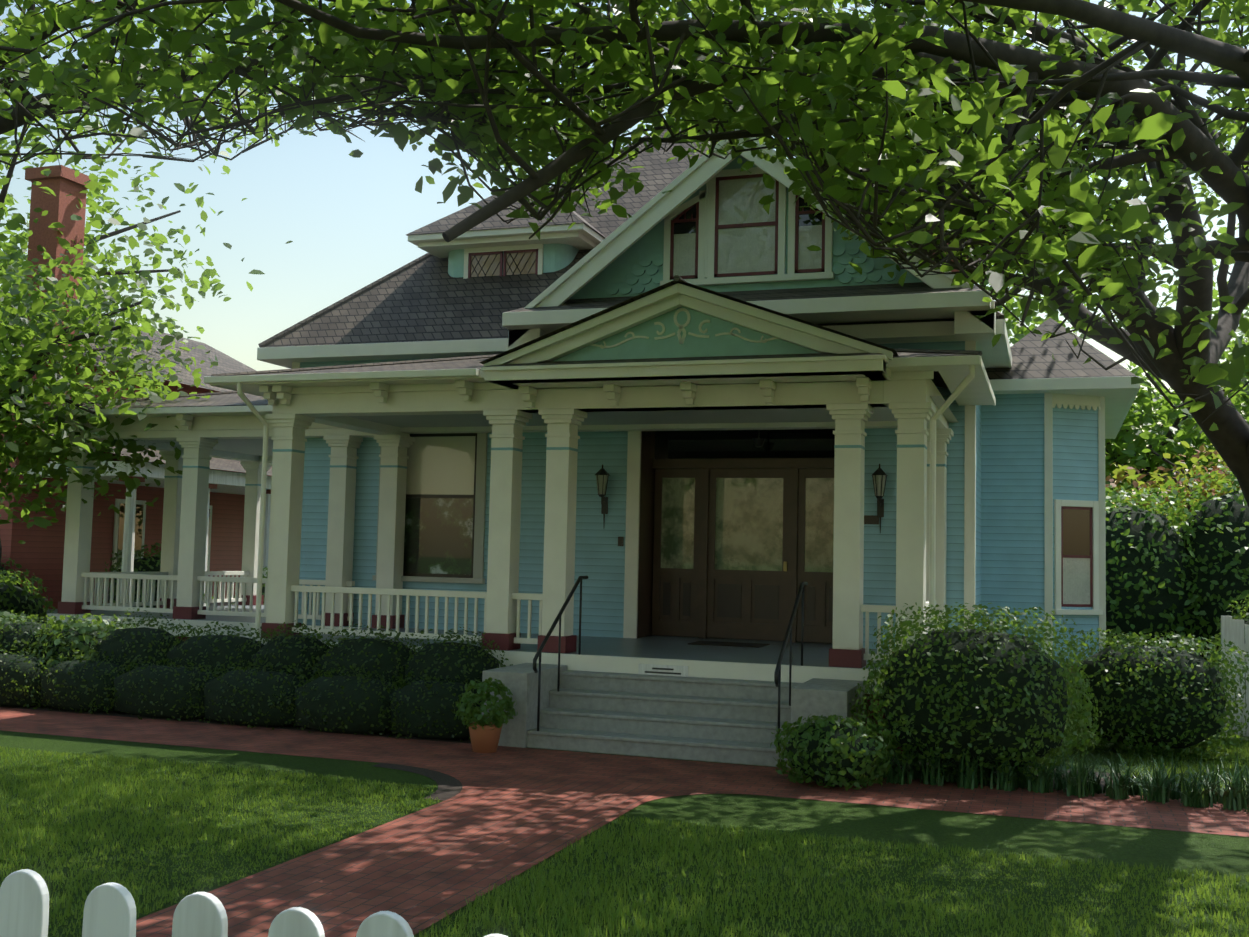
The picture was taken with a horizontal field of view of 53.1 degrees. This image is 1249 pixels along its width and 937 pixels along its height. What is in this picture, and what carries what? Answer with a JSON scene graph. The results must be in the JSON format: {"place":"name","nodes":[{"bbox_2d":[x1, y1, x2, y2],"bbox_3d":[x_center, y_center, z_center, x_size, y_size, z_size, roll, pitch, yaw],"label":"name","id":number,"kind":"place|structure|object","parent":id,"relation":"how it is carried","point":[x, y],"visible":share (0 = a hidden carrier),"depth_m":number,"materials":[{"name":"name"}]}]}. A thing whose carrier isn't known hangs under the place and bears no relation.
{"place":"outdoors","nodes":[
{"label":"outdoors","id":0,"kind":"place"},
{"bbox_2d":[0,0,927,229],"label":"tree","id":1,"kind":"object","parent":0,"point":[401,135],"depth_m":10.13,"materials":[{"name":"green plant"}]},
{"bbox_2d":[0,0,1248,506],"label":"tree","id":2,"kind":"object","parent":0,"point":[846,68],"depth_m":7.89,"materials":[{"name":"green plant"}]},
{"bbox_2d":[0,709,1248,936],"bbox_3d":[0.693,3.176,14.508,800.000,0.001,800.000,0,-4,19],"label":"lawn","id":3,"kind":"structure","parent":0,"point":[1130,847],"depth_m":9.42,"materials":[{"name":"green plant"}]},
{"bbox_2d":[0,218,186,334],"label":"tree","id":4,"kind":"object","parent":3,"relation":"on","point":[87,259],"visible":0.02,"depth_m":46.81,"materials":[{"name":"green plant"}]},
{"bbox_2d":[0,228,217,566],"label":"tree","id":5,"kind":"object","parent":3,"relation":"on","point":[43,447],"depth_m":20.69,"materials":[{"name":"green plant"}]},
{"bbox_2d":[0,165,271,613],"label":"neighbour house","id":6,"kind":"structure","parent":3,"relation":"on","point":[137,521],"depth_m":28.23,"materials":[{"name":"red brick"}]},
{"bbox_2d":[0,97,292,380],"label":"tree","id":7,"kind":"object","parent":3,"relation":"on","point":[94,186],"depth_m":29.84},
{"bbox_2d":[0,869,507,936],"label":"picket fence","id":8,"kind":"object","parent":3,"relation":"on","point":[109,909],"visible":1,"depth_m":2.20,"materials":[{"name":"white paint"}]},
{"bbox_2d":[35,173,1136,756],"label":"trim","id":9,"kind":"structure","parent":3,"relation":"on","point":[735,539],"depth_m":18.22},
{"bbox_2d":[606,242,896,294],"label":"gable shingles","id":10,"kind":"object","parent":9,"relation":"attached to","point":[650,263],"visible":0.85,"depth_m":17.27,"materials":[{"name":"teal wood"}]},
{"bbox_2d":[0,491,1248,784],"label":"shrub","id":11,"kind":"object","parent":3,"relation":"on","point":[1204,537],"visible":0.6,"depth_m":14.89,"materials":[{"name":"green plant"}]},
{"bbox_2d":[0,463,1248,790],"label":"shrub leaves","id":12,"kind":"object","parent":3,"relation":"on","point":[884,743],"visible":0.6,"depth_m":14.07,"materials":[{"name":"green plant"}]},
{"bbox_2d":[482,663,863,767],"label":"front steps","id":13,"kind":"structure","parent":3,"relation":"on","point":[732,721],"depth_m":13.80,"materials":[{"name":"concrete"}]},
{"bbox_2d":[533,575,807,745],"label":"stair handrails","id":14,"kind":"object","parent":13,"relation":"on","point":[777,676],"visible":0.9,"depth_m":13.82,"materials":[{"name":"black metal"}]},
{"bbox_2d":[882,20,1229,343],"bbox_3d":[10.438,-3.849,36.858,15.271,17.602,15.246,0,-4,19],"label":"tree","id":15,"kind":"object","parent":3,"relation":"on","point":[1012,322],"depth_m":36.00,"materials":[{"name":"green plant"}]},
{"bbox_2d":[868,737,1248,811],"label":"border plants","id":16,"kind":"object","parent":3,"relation":"on","point":[1080,784],"visible":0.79,"depth_m":11.69,"materials":[{"name":"green plant"}]},
{"bbox_2d":[1105,441,1240,526],"bbox_3d":[13.546,1.863,28.157,5.469,5.112,5.356,0,-4,19],"label":"bush","id":17,"kind":"object","parent":3,"relation":"on","point":[1119,476],"depth_m":27.95,"materials":[{"name":"green plant"}]},
{"bbox_2d":[1105,361,1248,518],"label":"tree","id":18,"kind":"object","parent":3,"relation":"on","point":[1166,414],"depth_m":35.91,"materials":[{"name":"green plant"}]},
{"bbox_2d":[1116,736,1248,796],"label":"lawn grass blades","id":19,"kind":"object","parent":3,"relation":"on","point":[1185,767],"visible":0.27,"depth_m":13.71,"materials":[{"name":"green plant"}]},
{"bbox_2d":[1143,330,1248,495],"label":"tree","id":20,"kind":"object","parent":3,"relation":"on","point":[1245,407],"depth_m":39.04,"materials":[{"name":"green plant"}]},
{"bbox_2d":[1159,219,1248,400],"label":"tree","id":21,"kind":"object","parent":3,"relation":"on","point":[1215,291],"depth_m":45.96,"materials":[{"name":"green plant"}]},
{"bbox_2d":[1221,616,1248,738],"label":"picket fence","id":22,"kind":"object","parent":3,"relation":"on","point":[1232,630],"visible":0.51,"depth_m":15.84,"materials":[{"name":"white paint"}]},
{"bbox_2d":[0,705,1248,936],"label":"brick paths","id":23,"kind":"structure","parent":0,"point":[500,815],"depth_m":10.93,"materials":[{"name":"red brick"}]},
{"bbox_2d":[469,722,501,752],"bbox_3d":[-1.506,2.905,13.492,0.380,0.300,0.380,0,-4,19],"label":"flower pot","id":24,"kind":"object","parent":23,"relation":"on","point":[486,740],"visible":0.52,"depth_m":13.36,"materials":[{"name":"brown ceramic"}]},
{"bbox_2d":[454,677,517,729],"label":"potted plant leaves","id":25,"kind":"object","parent":24,"relation":"in","point":[506,703],"visible":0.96,"depth_m":13.36,"materials":[{"name":"green plant"}]},
{"bbox_2d":[0,0,1248,506],"label":"sky","id":26,"kind":"structure","parent":0,"point":[347,219],"materials":[{"name":"blue"}]},
{"bbox_2d":[298,155,1098,688],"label":"house walls","id":27,"kind":"structure","parent":0,"point":[1010,501],"depth_m":19.00,"materials":[{"name":"blue wood"}]},
{"bbox_2d":[18,129,1135,409],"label":"house roofs","id":28,"kind":"structure","parent":27,"relation":"on","point":[426,297],"depth_m":19.73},
{"bbox_2d":[448,243,578,277],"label":"dormer walls","id":29,"kind":"structure","parent":28,"relation":"attached to","point":[556,257],"depth_m":20.11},
{"bbox_2d":[19,129,1139,693],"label":"trim","id":30,"kind":"structure","parent":27,"relation":"attached to","point":[297,417],"depth_m":16.53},
{"bbox_2d":[933,192,968,271],"bbox_3d":[5.896,-3.949,22.763,0.860,2.200,0.860,0,-4,19],"label":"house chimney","id":31,"kind":"object","parent":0,"point":[954,270],"depth_m":22.36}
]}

